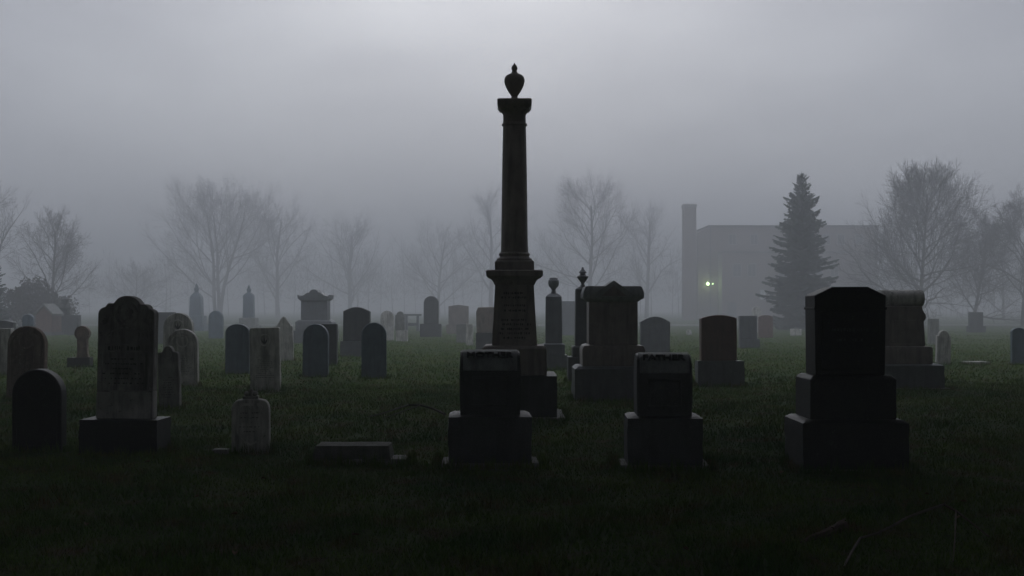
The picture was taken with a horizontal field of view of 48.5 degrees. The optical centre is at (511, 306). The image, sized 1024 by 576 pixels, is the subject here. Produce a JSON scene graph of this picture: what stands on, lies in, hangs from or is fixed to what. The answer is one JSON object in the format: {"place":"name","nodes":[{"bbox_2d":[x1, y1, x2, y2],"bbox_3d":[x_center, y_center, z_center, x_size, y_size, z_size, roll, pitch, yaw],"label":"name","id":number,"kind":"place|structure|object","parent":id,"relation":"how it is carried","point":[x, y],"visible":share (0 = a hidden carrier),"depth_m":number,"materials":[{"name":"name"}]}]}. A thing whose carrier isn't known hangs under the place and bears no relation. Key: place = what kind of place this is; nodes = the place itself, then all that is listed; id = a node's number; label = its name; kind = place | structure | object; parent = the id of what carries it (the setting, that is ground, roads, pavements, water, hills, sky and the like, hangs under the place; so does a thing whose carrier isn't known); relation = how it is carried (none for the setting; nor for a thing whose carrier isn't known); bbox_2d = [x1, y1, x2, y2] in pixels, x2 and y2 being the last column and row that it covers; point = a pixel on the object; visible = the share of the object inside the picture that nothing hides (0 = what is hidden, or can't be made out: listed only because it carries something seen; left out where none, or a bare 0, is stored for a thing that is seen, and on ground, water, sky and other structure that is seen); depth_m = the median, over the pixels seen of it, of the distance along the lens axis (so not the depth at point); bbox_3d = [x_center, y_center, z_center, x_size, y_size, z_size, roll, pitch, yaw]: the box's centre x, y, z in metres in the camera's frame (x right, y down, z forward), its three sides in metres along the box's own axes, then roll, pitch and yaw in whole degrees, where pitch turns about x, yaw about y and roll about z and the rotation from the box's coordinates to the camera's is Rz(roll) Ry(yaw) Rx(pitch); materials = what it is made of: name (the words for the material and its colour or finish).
{"place":"outdoors","nodes":[
{"label":"outdoors","id":0,"kind":"place"},
{"bbox_2d":[0,312,1023,575],"bbox_3d":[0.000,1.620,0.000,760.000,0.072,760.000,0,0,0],"label":"ground","id":1,"kind":"structure","parent":0,"point":[338,318],"depth_m":10.02,"materials":[{"name":"green plant"}]},
{"bbox_2d":[0,268,12,319],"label":"spruce tree","id":2,"kind":"object","parent":1,"relation":"on","point":[4,316],"visible":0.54,"depth_m":71.20,"materials":[{"name":"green plant"}]},
{"bbox_2d":[0,328,13,374],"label":"headstone","id":3,"kind":"object","parent":1,"relation":"on","point":[5,333],"visible":0.47,"depth_m":27.06,"materials":[{"name":"stone"}]},
{"bbox_2d":[0,320,15,329],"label":"headstone","id":4,"kind":"object","parent":1,"relation":"on","point":[7,324],"visible":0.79,"depth_m":41.48,"materials":[{"name":"stone"}]},
{"bbox_2d":[0,181,34,257],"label":"bare tree","id":5,"kind":"object","parent":1,"relation":"on","point":[6,233],"visible":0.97,"depth_m":103.00,"materials":[{"name":"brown plant"}]},
{"bbox_2d":[6,326,47,396],"bbox_3d":[-8.522,0.997,20.002,0.651,1.327,0.172,1,-2,-2],"label":"headstone","id":6,"kind":"object","parent":1,"relation":"on","point":[27,348],"visible":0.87,"depth_m":19.93,"materials":[{"name":"grey stone"}]},
{"bbox_2d":[22,314,33,325],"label":"headstone","id":7,"kind":"object","parent":1,"relation":"on","point":[27,319],"visible":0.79,"depth_m":45.23,"materials":[{"name":"grey stone"}]},
{"bbox_2d":[1,276,62,328],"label":"shrub","id":8,"kind":"object","parent":1,"relation":"on","point":[23,299],"visible":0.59,"depth_m":78.19,"materials":[{"name":"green plant"}]},
{"bbox_2d":[12,369,66,451],"bbox_3d":[-5.304,1.177,12.766,0.566,0.966,0.172,1,1,3],"label":"headstone","id":9,"kind":"object","parent":1,"relation":"on","point":[39,406],"visible":0.98,"depth_m":12.69,"materials":[{"name":"black stone"}]},
{"bbox_2d":[34,304,63,334],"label":"monument","id":10,"kind":"object","parent":1,"relation":"on","point":[48,319],"visible":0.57,"depth_m":65.60,"materials":[{"name":"grey stone"}]},
{"bbox_2d":[3,204,102,308],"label":"bare tree","id":11,"kind":"object","parent":1,"relation":"on","point":[66,251],"visible":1,"depth_m":98.92,"materials":[{"name":"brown plant"}]},
{"bbox_2d":[47,291,79,314],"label":"shrub","id":12,"kind":"object","parent":1,"relation":"on","point":[71,310],"visible":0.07,"depth_m":83.95,"materials":[{"name":"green plant"}]},
{"bbox_2d":[59,296,70,333],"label":"monument","id":13,"kind":"object","parent":1,"relation":"on","point":[64,309],"visible":0.56,"depth_m":67.37,"materials":[{"name":"stone"}]},
{"bbox_2d":[67,315,80,334],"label":"headstone","id":14,"kind":"object","parent":1,"relation":"on","point":[73,322],"visible":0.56,"depth_m":65.50,"materials":[{"name":"stone"}]},
{"bbox_2d":[67,326,92,366],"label":"headstone","id":15,"kind":"object","parent":1,"relation":"on","point":[82,334],"visible":0.85,"depth_m":30.04,"materials":[{"name":"black stone"}]},
{"bbox_2d":[78,296,170,455],"bbox_3d":[-4.262,0.763,12.579,0.858,1.774,0.519,1,-1,0],"label":"headstone","id":16,"kind":"object","parent":1,"relation":"on","point":[126,417],"visible":0.96,"depth_m":12.49,"materials":[{"name":"black stone"}]},
{"bbox_2d":[100,255,190,311],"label":"bare tree","id":17,"kind":"object","parent":1,"relation":"on","point":[144,287],"visible":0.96,"depth_m":146.26,"materials":[{"name":"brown plant"}]},
{"bbox_2d":[158,312,175,343],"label":"headstone","id":18,"kind":"object","parent":1,"relation":"on","point":[163,316],"visible":0.24,"depth_m":49.78,"materials":[{"name":"stone"}]},
{"bbox_2d":[158,346,181,408],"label":"headstone","id":19,"kind":"object","parent":1,"relation":"on","point":[169,375],"visible":1,"depth_m":17.79,"materials":[{"name":"stone"}]},
{"bbox_2d":[163,313,193,348],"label":"headstone","id":20,"kind":"object","parent":1,"relation":"on","point":[174,322],"visible":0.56,"depth_m":28.60,"materials":[{"name":"stone"}]},
{"bbox_2d":[167,329,198,386],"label":"headstone","id":21,"kind":"object","parent":1,"relation":"on","point":[184,343],"visible":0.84,"depth_m":23.04,"materials":[{"name":"stone"}]},
{"bbox_2d":[189,283,208,330],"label":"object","id":22,"kind":"structure","parent":1,"relation":"on","point":[196,312],"depth_m":78.07,"materials":[{"name":"grey stone"}]},
{"bbox_2d":[209,311,223,338],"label":"headstone","id":23,"kind":"object","parent":1,"relation":"on","point":[216,324],"visible":0.88,"depth_m":57.88,"materials":[{"name":"grey stone"}]},
{"bbox_2d":[138,169,295,312],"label":"bare tree","id":24,"kind":"object","parent":1,"relation":"on","point":[220,300],"visible":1,"depth_m":145.90,"materials":[{"name":"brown plant"}]},
{"bbox_2d":[212,448,228,453],"bbox_3d":[-3.209,1.597,12.548,0.167,0.066,0.107,0,0,0],"label":"stone fragment","id":25,"kind":"object","parent":1,"relation":"on","point":[222,450],"visible":0.74,"depth_m":12.50,"materials":[{"name":"stone"}]},
{"bbox_2d":[225,324,249,373],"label":"headstone","id":26,"kind":"object","parent":1,"relation":"on","point":[237,350],"visible":0.78,"depth_m":27.34,"materials":[{"name":"grey stone"}]},
{"bbox_2d":[239,285,260,328],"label":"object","id":27,"kind":"structure","parent":1,"relation":"on","point":[249,320],"depth_m":71.44,"materials":[{"name":"stone"}]},
{"bbox_2d":[231,388,270,452],"bbox_3d":[-2.896,1.281,12.628,0.412,0.759,0.148,0,2,-6],"label":"headstone","id":28,"kind":"object","parent":1,"relation":"on","point":[251,417],"visible":0.94,"depth_m":12.56,"materials":[{"name":"stone"}]},
{"bbox_2d":[249,327,280,391],"bbox_3d":[-4.789,1.028,22.089,0.581,1.263,0.152,-1,0,-1],"label":"headstone","id":29,"kind":"object","parent":1,"relation":"on","point":[265,356],"visible":0.99,"depth_m":22.02,"materials":[{"name":"stone"}]},
{"bbox_2d":[235,190,326,317],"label":"bare tree","id":30,"kind":"object","parent":1,"relation":"on","point":[276,298],"visible":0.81,"depth_m":171.34,"materials":[{"name":"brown plant"}]},
{"bbox_2d":[275,317,293,360],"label":"headstone","id":31,"kind":"object","parent":1,"relation":"on","point":[287,337],"visible":0.82,"depth_m":34.09,"materials":[{"name":"stone"}]},
{"bbox_2d":[302,324,328,376],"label":"headstone","id":32,"kind":"object","parent":1,"relation":"on","point":[316,347],"visible":0.83,"depth_m":25.93,"materials":[{"name":"grey stone"}]},
{"bbox_2d":[293,289,338,342],"bbox_3d":[-9.068,0.422,52.552,1.950,2.457,1.416,0,0,0],"label":"monument","id":33,"kind":"object","parent":1,"relation":"on","point":[315,306],"visible":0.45,"depth_m":52.08,"materials":[{"name":"grey stone"}]},
{"bbox_2d":[321,324,337,365],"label":"headstone","id":34,"kind":"object","parent":1,"relation":"on","point":[332,329],"visible":0.47,"depth_m":31.51,"materials":[{"name":"stone"}]},
{"bbox_2d":[285,209,399,308],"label":"bare tree","id":35,"kind":"object","parent":1,"relation":"on","point":[349,275],"visible":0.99,"depth_m":170.42,"materials":[{"name":"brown plant"}]},
{"bbox_2d":[340,307,370,356],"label":"headstone","id":36,"kind":"object","parent":1,"relation":"on","point":[356,320],"visible":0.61,"depth_m":36.67,"materials":[{"name":"grey stone"}]},
{"bbox_2d":[313,442,406,464],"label":"grave slab","id":37,"kind":"structure","parent":1,"relation":"on","point":[357,450],"depth_m":11.75,"materials":[{"name":"stone"}]},
{"bbox_2d":[361,322,386,378],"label":"headstone","id":38,"kind":"object","parent":1,"relation":"on","point":[374,349],"visible":0.88,"depth_m":25.66,"materials":[{"name":"grey stone"}]},
{"bbox_2d":[380,311,393,339],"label":"headstone","id":39,"kind":"object","parent":1,"relation":"on","point":[387,320],"visible":0.82,"depth_m":54.11,"materials":[{"name":"stone"}]},
{"bbox_2d":[395,311,407,340],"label":"headstone","id":40,"kind":"object","parent":1,"relation":"on","point":[401,333],"visible":0.88,"depth_m":53.02,"materials":[{"name":"stone"}]},
{"bbox_2d":[368,404,445,417],"bbox_3d":[-1.422,1.529,16.614,0.936,0.132,1.042,0,0,28],"label":"fallen branch","id":41,"kind":"object","parent":1,"relation":"on","point":[429,407],"visible":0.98,"depth_m":16.91,"materials":[{"name":"brown wood"}]},
{"bbox_2d":[404,314,421,330],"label":"stone bench","id":42,"kind":"object","parent":1,"relation":"on","point":[416,324],"visible":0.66,"depth_m":75.52,"materials":[{"name":"grey stone"}]},
{"bbox_2d":[420,296,441,336],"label":"headstone","id":43,"kind":"object","parent":1,"relation":"on","point":[431,326],"visible":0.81,"depth_m":60.77,"materials":[{"name":"stone"}]},
{"bbox_2d":[388,209,498,317],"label":"bare tree","id":44,"kind":"object","parent":1,"relation":"on","point":[441,268],"visible":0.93,"depth_m":170.91,"materials":[{"name":"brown plant"}]},
{"bbox_2d":[446,305,468,333],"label":"headstone","id":45,"kind":"object","parent":1,"relation":"on","point":[458,314],"visible":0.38,"depth_m":69.21,"materials":[{"name":"grey stone"}]},
{"bbox_2d":[456,324,465,342],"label":"headstone","id":46,"kind":"object","parent":1,"relation":"on","point":[461,332],"visible":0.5,"depth_m":51.85,"materials":[{"name":"stone"}]},
{"bbox_2d":[466,324,472,344],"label":"headstone","id":47,"kind":"object","parent":1,"relation":"on","point":[469,334],"visible":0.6,"depth_m":48.80,"materials":[{"name":"stone"}]},
{"bbox_2d":[476,307,493,349],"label":"headstone","id":48,"kind":"object","parent":1,"relation":"on","point":[484,322],"visible":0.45,"depth_m":42.22,"materials":[{"name":"stone"}]},
{"bbox_2d":[442,349,538,469],"bbox_3d":[-0.226,1.049,11.748,0.992,1.222,0.578,0,0,-2],"label":"headstone","id":49,"kind":"object","parent":1,"relation":"on","point":[490,418],"visible":0.97,"depth_m":11.50,"materials":[{"name":"stone"}]},
{"bbox_2d":[450,181,537,306],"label":"bare tree","id":50,"kind":"object","parent":1,"relation":"on","point":[491,259],"visible":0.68,"depth_m":171.33,"materials":[{"name":"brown plant"}]},
{"bbox_2d":[482,63,564,420],"bbox_3d":[0.037,-0.964,16.678,1.434,5.228,1.435,0,0,0],"label":"column monument","id":51,"kind":"object","parent":1,"relation":"on","point":[514,276],"depth_m":16.39,"materials":[{"name":"stone"}]},
{"bbox_2d":[41,233,1022,316],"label":"wood","id":52,"kind":"object","parent":1,"relation":"on","point":[209,286],"visible":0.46,"depth_m":196.09,"materials":[{"name":"grey plant"}]},
{"bbox_2d":[543,277,566,369],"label":"urn pillar","id":53,"kind":"structure","parent":1,"relation":"on","point":[553,344],"depth_m":29.76,"materials":[{"name":"grey stone"}]},
{"bbox_2d":[562,301,574,334],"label":"headstone","id":54,"kind":"object","parent":1,"relation":"on","point":[568,317],"visible":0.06,"depth_m":65.50,"materials":[{"name":"grey stone"}]},
{"bbox_2d":[567,267,587,381],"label":"urn pillar","id":55,"kind":"structure","parent":1,"relation":"on","point":[580,335],"depth_m":24.32,"materials":[{"name":"stone"}]},
{"bbox_2d":[528,169,643,287],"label":"bare tree","id":56,"kind":"object","parent":1,"relation":"on","point":[591,259],"visible":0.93,"depth_m":142.42,"materials":[{"name":"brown plant"}]},
{"bbox_2d":[571,280,644,401],"bbox_3d":[1.750,0.596,19.944,1.372,2.107,1.024,0,0,0],"label":"monument","id":57,"kind":"object","parent":1,"relation":"on","point":[610,348],"visible":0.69,"depth_m":19.55,"materials":[{"name":"grey stone"}]},
{"bbox_2d":[616,199,681,317],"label":"bare tree","id":58,"kind":"object","parent":1,"relation":"on","point":[647,264],"visible":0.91,"depth_m":165.75,"materials":[{"name":"grey plant"}]},
{"bbox_2d":[639,316,669,351],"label":"headstone","id":59,"kind":"object","parent":1,"relation":"on","point":[655,334],"visible":0.77,"depth_m":37.16,"materials":[{"name":"grey stone"}]},
{"bbox_2d":[620,352,706,469],"bbox_3d":[1.537,1.061,11.594,0.897,1.198,0.576,0,0,2],"label":"headstone","id":60,"kind":"object","parent":1,"relation":"on","point":[663,423],"visible":0.97,"depth_m":11.34,"materials":[{"name":"stone"}]},
{"bbox_2d":[695,315,744,386],"bbox_3d":[4.280,0.907,23.476,0.957,1.486,0.408,0,-1,0],"label":"headstone","id":61,"kind":"object","parent":1,"relation":"on","point":[717,362],"visible":0.83,"depth_m":23.34,"materials":[{"name":"grey stone"}]},
{"bbox_2d":[738,316,759,348],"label":"headstone","id":62,"kind":"object","parent":1,"relation":"on","point":[747,331],"visible":0.81,"depth_m":44.51,"materials":[{"name":"grey stone"}]},
{"bbox_2d":[752,306,760,331],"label":"headstone","id":63,"kind":"object","parent":1,"relation":"on","point":[756,310],"visible":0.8,"depth_m":71.11,"materials":[{"name":"stone"}]},
{"bbox_2d":[758,315,772,337],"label":"headstone","id":64,"kind":"object","parent":1,"relation":"on","point":[765,325],"visible":0.9,"depth_m":60.70,"materials":[{"name":"grey stone"}]},
{"bbox_2d":[681,204,877,320],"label":"brick building","id":65,"kind":"structure","parent":1,"relation":"on","point":[730,262],"depth_m":140.23,"materials":[{"name":"grey brick"}]},
{"bbox_2d":[727,302,735,317],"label":"door","id":66,"kind":"structure","parent":65,"relation":"in","point":[731,306],"depth_m":138.74,"materials":[{"name":"metal"}]},
{"bbox_2d":[728,234,735,244],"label":"window","id":67,"kind":"structure","parent":65,"relation":"in","point":[731,237],"depth_m":141.44,"materials":[{"name":"grey glass"}]},
{"bbox_2d":[733,263,741,276],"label":"window","id":68,"kind":"structure","parent":65,"relation":"in","point":[737,267],"depth_m":138.77,"materials":[{"name":"grey glass"}]},
{"bbox_2d":[747,263,755,276],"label":"window","id":69,"kind":"structure","parent":65,"relation":"in","point":[751,267],"depth_m":138.77,"materials":[{"name":"grey glass"}]},
{"bbox_2d":[750,234,757,244],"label":"window","id":70,"kind":"structure","parent":65,"relation":"in","point":[753,237],"depth_m":141.44,"materials":[{"name":"grey glass"}]},
{"bbox_2d":[760,289,765,299],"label":"window","id":71,"kind":"structure","parent":65,"relation":"in","point":[762,292],"depth_m":138.77,"materials":[{"name":"grey glass"}]},
{"bbox_2d":[823,234,830,244],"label":"window","id":72,"kind":"structure","parent":65,"relation":"in","point":[828,239],"depth_m":141.44,"materials":[{"name":"grey glass"}]},
{"bbox_2d":[830,263,838,276],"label":"window","id":73,"kind":"structure","parent":65,"relation":"in","point":[833,273],"depth_m":138.77,"materials":[{"name":"grey glass"}]},
{"bbox_2d":[837,234,844,244],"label":"window","id":74,"kind":"structure","parent":65,"relation":"in","point":[842,236],"depth_m":141.44,"materials":[{"name":"grey glass"}]},
{"bbox_2d":[855,234,862,244],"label":"window","id":75,"kind":"structure","parent":65,"relation":"in","point":[860,240],"depth_m":141.44,"materials":[{"name":"grey glass"}]},
{"bbox_2d":[790,329,801,335],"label":"headstone","id":76,"kind":"object","parent":1,"relation":"on","point":[795,332],"visible":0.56,"depth_m":63.82,"materials":[{"name":"stone"}]},
{"bbox_2d":[755,173,839,329],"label":"spruce tree","id":77,"kind":"object","parent":1,"relation":"on","point":[800,253],"visible":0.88,"depth_m":79.67,"materials":[{"name":"green plant"}]},
{"bbox_2d":[800,518,848,542],"bbox_3d":[2.192,1.554,7.885,0.088,0.095,0.680,0,0,42],"label":"broken wood","id":78,"kind":"object","parent":1,"relation":"on","point":[837,525],"visible":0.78,"depth_m":7.89,"materials":[{"name":"brown wood"}]},
{"bbox_2d":[784,287,908,472],"bbox_3d":[3.367,0.725,11.438,1.100,1.850,0.763,0,0,0],"label":"monument","id":79,"kind":"object","parent":1,"relation":"on","point":[845,415],"visible":0.85,"depth_m":11.15,"materials":[{"name":"stone"}]},
{"bbox_2d":[843,230,919,290],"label":"bare tree","id":80,"kind":"object","parent":1,"relation":"on","point":[879,283],"visible":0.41,"depth_m":137.47,"materials":[{"name":"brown plant"}]},
{"bbox_2d":[877,290,949,389],"bbox_3d":[7.660,0.656,22.477,1.631,1.989,1.092,0,0,0],"label":"monument","id":81,"kind":"object","parent":1,"relation":"on","point":[909,358],"visible":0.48,"depth_m":22.23,"materials":[{"name":"stone"}]},
{"bbox_2d":[843,503,989,567],"bbox_3d":[2.701,1.526,7.591,0.649,0.155,1.907,0,0,37],"label":"fallen branch","id":82,"kind":"object","parent":1,"relation":"on","point":[897,523],"visible":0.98,"depth_m":7.94,"materials":[{"name":"brown wood"}]},
{"bbox_2d":[830,154,1010,326],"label":"bare tree","id":83,"kind":"object","parent":1,"relation":"on","point":[935,185],"visible":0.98,"depth_m":94.77,"materials":[{"name":"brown plant"}]},
{"bbox_2d":[928,319,938,343],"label":"headstone","id":84,"kind":"object","parent":1,"relation":"on","point":[933,327],"visible":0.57,"depth_m":49.78,"materials":[{"name":"stone"}]},
{"bbox_2d":[935,330,950,363],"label":"headstone","id":85,"kind":"object","parent":1,"relation":"on","point":[942,346],"visible":0.99,"depth_m":31.91,"materials":[{"name":"stone"}]},
{"bbox_2d":[963,361,988,364],"bbox_3d":[13.108,1.580,32.179,0.567,0.081,0.557,0,0,0],"label":"flat marker","id":86,"kind":"object","parent":1,"relation":"on","point":[976,362],"visible":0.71,"depth_m":31.91,"materials":[{"name":"stone"}]},
{"bbox_2d":[966,312,985,332],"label":"headstone","id":87,"kind":"object","parent":1,"relation":"on","point":[975,322],"visible":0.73,"depth_m":71.17,"materials":[{"name":"stone"}]},
{"bbox_2d":[932,204,1021,324],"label":"bare tree","id":88,"kind":"object","parent":1,"relation":"on","point":[975,308],"visible":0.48,"depth_m":102.88,"materials":[{"name":"grey plant"}]},
{"bbox_2d":[947,228,1023,318],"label":"bare tree","id":89,"kind":"object","parent":1,"relation":"on","point":[1003,295],"visible":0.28,"depth_m":138.17,"materials":[{"name":"grey plant"}]},
{"bbox_2d":[951,184,1023,325],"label":"bare tree","id":90,"kind":"object","parent":1,"relation":"on","point":[1010,229],"visible":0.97,"depth_m":95.39,"materials":[{"name":"grey plant"}]},
{"bbox_2d":[1010,327,1023,364],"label":"headstone","id":91,"kind":"object","parent":1,"relation":"on","point":[1016,344],"visible":0.84,"depth_m":31.91,"materials":[{"name":"grey stone"}]},
{"bbox_2d":[0,0,1023,311],"label":"sky","id":92,"kind":"structure","parent":0,"point":[388,109],"materials":[{"name":"grey"}]},
{"bbox_2d":[16,324,1019,325],"bbox_3d":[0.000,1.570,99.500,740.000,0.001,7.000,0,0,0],"label":"driveway","id":93,"kind":"structure","parent":0,"point":[638,324],"depth_m":102.18,"materials":[{"name":"grey asphalt"}]}
]}

